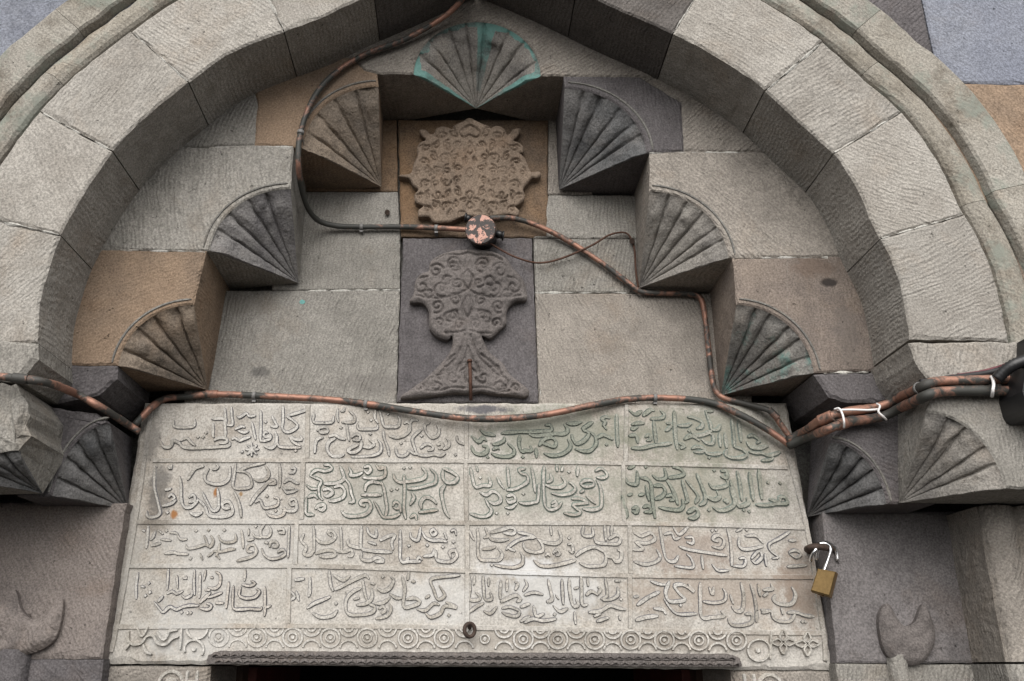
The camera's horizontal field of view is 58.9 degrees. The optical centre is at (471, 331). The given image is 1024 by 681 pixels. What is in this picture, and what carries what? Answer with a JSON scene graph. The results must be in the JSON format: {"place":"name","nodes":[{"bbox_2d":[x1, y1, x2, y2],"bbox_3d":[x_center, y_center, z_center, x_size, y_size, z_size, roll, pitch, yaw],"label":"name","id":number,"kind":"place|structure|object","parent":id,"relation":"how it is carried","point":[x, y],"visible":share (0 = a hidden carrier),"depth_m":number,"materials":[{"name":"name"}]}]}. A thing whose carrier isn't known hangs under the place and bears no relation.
{"place":"outdoors","nodes":[
{"label":"outdoors","id":0,"kind":"place"},
{"label":"ground","id":1,"kind":"structure","parent":0,"visible":0},
{"bbox_2d":[0,341,72,494],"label":"stone pier","id":2,"kind":"structure","parent":1,"relation":"on","point":[31,450],"depth_m":1.72,"materials":[{"name":"grey stone"}]},
{"bbox_2d":[0,373,140,433],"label":"conduit pipe","id":3,"kind":"object","parent":2,"relation":"attached to","point":[20,378],"visible":1,"depth_m":1.81,"materials":[{"name":"brown metal"}]},
{"bbox_2d":[0,503,132,680],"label":"jamb wall","id":4,"kind":"structure","parent":1,"relation":"on","point":[60,572],"depth_m":1.86,"materials":[{"name":"grey stone"}]},
{"bbox_2d":[108,651,829,680],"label":"doorway","id":5,"kind":"structure","parent":1,"relation":"on","point":[281,669],"depth_m":1.86,"materials":[{"name":"stone"}]},
{"bbox_2d":[248,667,300,680],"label":"door leaf","id":6,"kind":"structure","parent":5,"relation":"in","point":[254,673],"depth_m":2.35,"materials":[{"name":"brown wood"}]},
{"bbox_2d":[109,403,829,669],"bbox_3d":[-0.004,0.429,1.973,1.505,0.571,0.060,1,-20,-1],"label":"inscription tablet","id":7,"kind":"object","parent":5,"relation":"attached to","point":[666,528],"visible":0.99,"depth_m":1.95,"materials":[{"name":"stone"}]},
{"bbox_2d":[132,390,786,446],"bbox_3d":[-0.020,0.197,2.034,1.454,0.129,0.081,1,-20,-1],"label":"conduit pipe","id":8,"kind":"object","parent":7,"relation":"attached to","point":[157,402],"visible":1,"depth_m":2.03,"materials":[{"name":"brown metal"}]},
{"bbox_2d":[463,621,476,638],"bbox_3d":[-0.009,0.615,1.866,0.031,0.034,0.032,8,-22,-20],"label":"iron hook","id":9,"kind":"object","parent":7,"relation":"attached to","point":[469,625],"visible":1,"depth_m":1.85,"materials":[{"name":"brown metal"}]},
{"bbox_2d":[633,669,690,680],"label":"door leaf","id":10,"kind":"structure","parent":5,"relation":"in","point":[639,674],"depth_m":2.37,"materials":[{"name":"brown wood"}]},
{"bbox_2d":[0,0,1023,663],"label":"facade wall","id":11,"kind":"structure","parent":1,"relation":"on","point":[976,46],"depth_m":2.03,"materials":[{"name":"grey stone"}]},
{"bbox_2d":[130,36,780,487],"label":"niche wall","id":12,"kind":"structure","parent":11,"relation":"attached to","point":[328,324],"depth_m":2.15,"materials":[{"name":"stone"}]},
{"bbox_2d":[397,238,537,403],"bbox_3d":[-0.010,-0.018,2.185,0.325,0.421,0.152,1,-20,-1],"label":"carved panel","id":13,"kind":"object","parent":12,"relation":"attached to","point":[463,301],"visible":1,"depth_m":2.12,"materials":[{"name":"grey stone"}]},
{"bbox_2d":[467,359,472,400],"bbox_3d":[-0.005,0.109,2.055,0.012,0.096,0.018,-5,-21,14],"label":"iron rod","id":14,"kind":"object","parent":13,"relation":"attached to","point":[469,361],"visible":1,"depth_m":2.05,"materials":[{"name":"metal"}]},
{"bbox_2d":[398,118,547,242],"bbox_3d":[0.001,-0.374,2.318,0.387,0.340,0.149,1,-20,-1],"label":"carved panel","id":15,"kind":"object","parent":12,"relation":"attached to","point":[452,172],"visible":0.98,"depth_m":2.25,"materials":[{"name":"stone"}]},
{"bbox_2d":[464,212,504,249],"bbox_3d":[0.030,-0.245,2.187,0.099,0.096,0.074,1,-20,-1],"label":"junction box","id":16,"kind":"object","parent":15,"relation":"attached to","point":[481,232],"visible":0.99,"depth_m":2.16,"materials":[{"name":"black plastic"}]},
{"bbox_2d":[490,231,638,286],"bbox_3d":[0.219,-0.180,2.182,0.366,0.148,0.019,1,-20,-3],"label":"thin wire","id":17,"kind":"object","parent":16,"relation":"hanging from","point":[576,252],"visible":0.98,"depth_m":2.19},
{"bbox_2d":[17,0,933,516],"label":"stepped tympanum","id":18,"kind":"object","parent":11,"relation":"attached to","point":[729,218],"visible":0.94,"depth_m":2.05,"materials":[{"name":"beige stone"}]},
{"bbox_2d":[295,0,464,235],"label":"conduit pipe","id":19,"kind":"object","parent":18,"relation":"attached to","point":[350,62],"visible":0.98,"depth_m":2.16,"materials":[{"name":"brown metal"}]},
{"bbox_2d":[489,215,790,435],"bbox_3d":[0.377,-0.019,2.116,0.672,0.557,0.050,0,-20,1],"label":"conduit pipe","id":20,"kind":"object","parent":18,"relation":"attached to","point":[773,413],"visible":0.99,"depth_m":2.15,"materials":[{"name":"brown metal"}]},
{"bbox_2d":[0,0,1023,368],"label":"stone arch","id":21,"kind":"structure","parent":11,"relation":"attached to","point":[108,118],"depth_m":1.95,"materials":[{"name":"grey stone"}]},
{"bbox_2d":[807,511,1023,680],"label":"jamb wall","id":22,"kind":"structure","parent":1,"relation":"on","point":[894,602],"depth_m":1.88,"materials":[{"name":"grey stone"}]},
{"bbox_2d":[804,543,834,554],"bbox_3d":[0.729,0.456,1.900,0.061,0.017,0.094,-10,-22,25],"label":"iron staple","id":23,"kind":"object","parent":22,"relation":"attached to","point":[808,548],"visible":0.91,"depth_m":1.87,"materials":[{"name":"brown metal"}]},
{"bbox_2d":[809,540,838,597],"bbox_3d":[0.730,0.489,1.869,0.084,0.116,0.039,3,-20,-8],"label":"padlock","id":24,"kind":"object","parent":23,"relation":"hanging from","point":[824,583],"visible":0.99,"depth_m":1.85,"materials":[{"name":"gold metal"}]},
{"bbox_2d":[870,342,1023,680],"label":"stone pier","id":25,"kind":"structure","parent":1,"relation":"on","point":[960,449],"depth_m":1.75,"materials":[{"name":"grey stone"}]},
{"bbox_2d":[786,386,1008,448],"bbox_3d":[0.820,0.166,1.802,0.473,0.061,0.156,-18,-27,41],"label":"conduit pipe","id":26,"kind":"object","parent":25,"relation":"attached to","point":[900,407],"visible":0.96,"depth_m":1.81,"materials":[{"name":"brown metal"}]},
{"bbox_2d":[834,407,844,427],"bbox_3d":[0.744,0.173,1.823,0.011,0.045,0.026,6,-21,-16],"label":"cable tie","id":27,"kind":"object","parent":26,"relation":"attached to","point":[842,414],"visible":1,"depth_m":1.81,"materials":[{"name":"white plastic"}]},
{"bbox_2d":[785,375,1009,441],"bbox_3d":[0.823,0.148,1.815,0.469,0.065,0.142,-18,-27,41],"label":"conduit pipe","id":28,"kind":"object","parent":25,"relation":"attached to","point":[829,416],"visible":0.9,"depth_m":1.82,"materials":[{"name":"brown metal"}]},
{"bbox_2d":[837,408,877,410],"bbox_3d":[0.783,0.158,1.833,0.084,0.008,0.010,1,-20,-1],"label":"cable tie","id":29,"kind":"object","parent":28,"relation":"attached to","point":[875,409],"visible":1,"depth_m":1.83,"materials":[{"name":"white plastic"}]},
{"bbox_2d":[876,403,886,420],"bbox_3d":[0.828,0.160,1.831,0.017,0.042,0.029,-8,-22,22],"label":"cable tie","id":30,"kind":"object","parent":28,"relation":"attached to","point":[879,413],"visible":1,"depth_m":1.82,"materials":[{"name":"white plastic"}]},
{"bbox_2d":[919,367,998,381],"bbox_3d":[0.955,0.078,1.722,0.203,0.042,0.034,-4,-21,12],"label":"cable","id":31,"kind":"object","parent":28,"relation":"on","point":[989,372],"visible":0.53,"depth_m":1.72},
{"bbox_2d":[957,364,1001,373],"bbox_3d":[0.994,0.065,1.725,0.132,0.030,0.022,-7,-21,19],"label":"cable","id":32,"kind":"object","parent":31,"relation":"on","point":[979,370],"visible":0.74,"depth_m":1.73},
{"bbox_2d":[989,375,994,397],"bbox_3d":[0.973,0.101,1.695,0.011,0.045,0.032,-8,-22,22],"label":"cable tie","id":33,"kind":"object","parent":28,"relation":"attached to","point":[991,377],"visible":1,"depth_m":1.68,"materials":[{"name":"white plastic"}]},
{"bbox_2d":[992,339,1023,425],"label":"black box","id":34,"kind":"object","parent":25,"relation":"attached to","point":[1011,403],"visible":0.99,"depth_m":1.68,"materials":[{"name":"plastic"}]}
]}

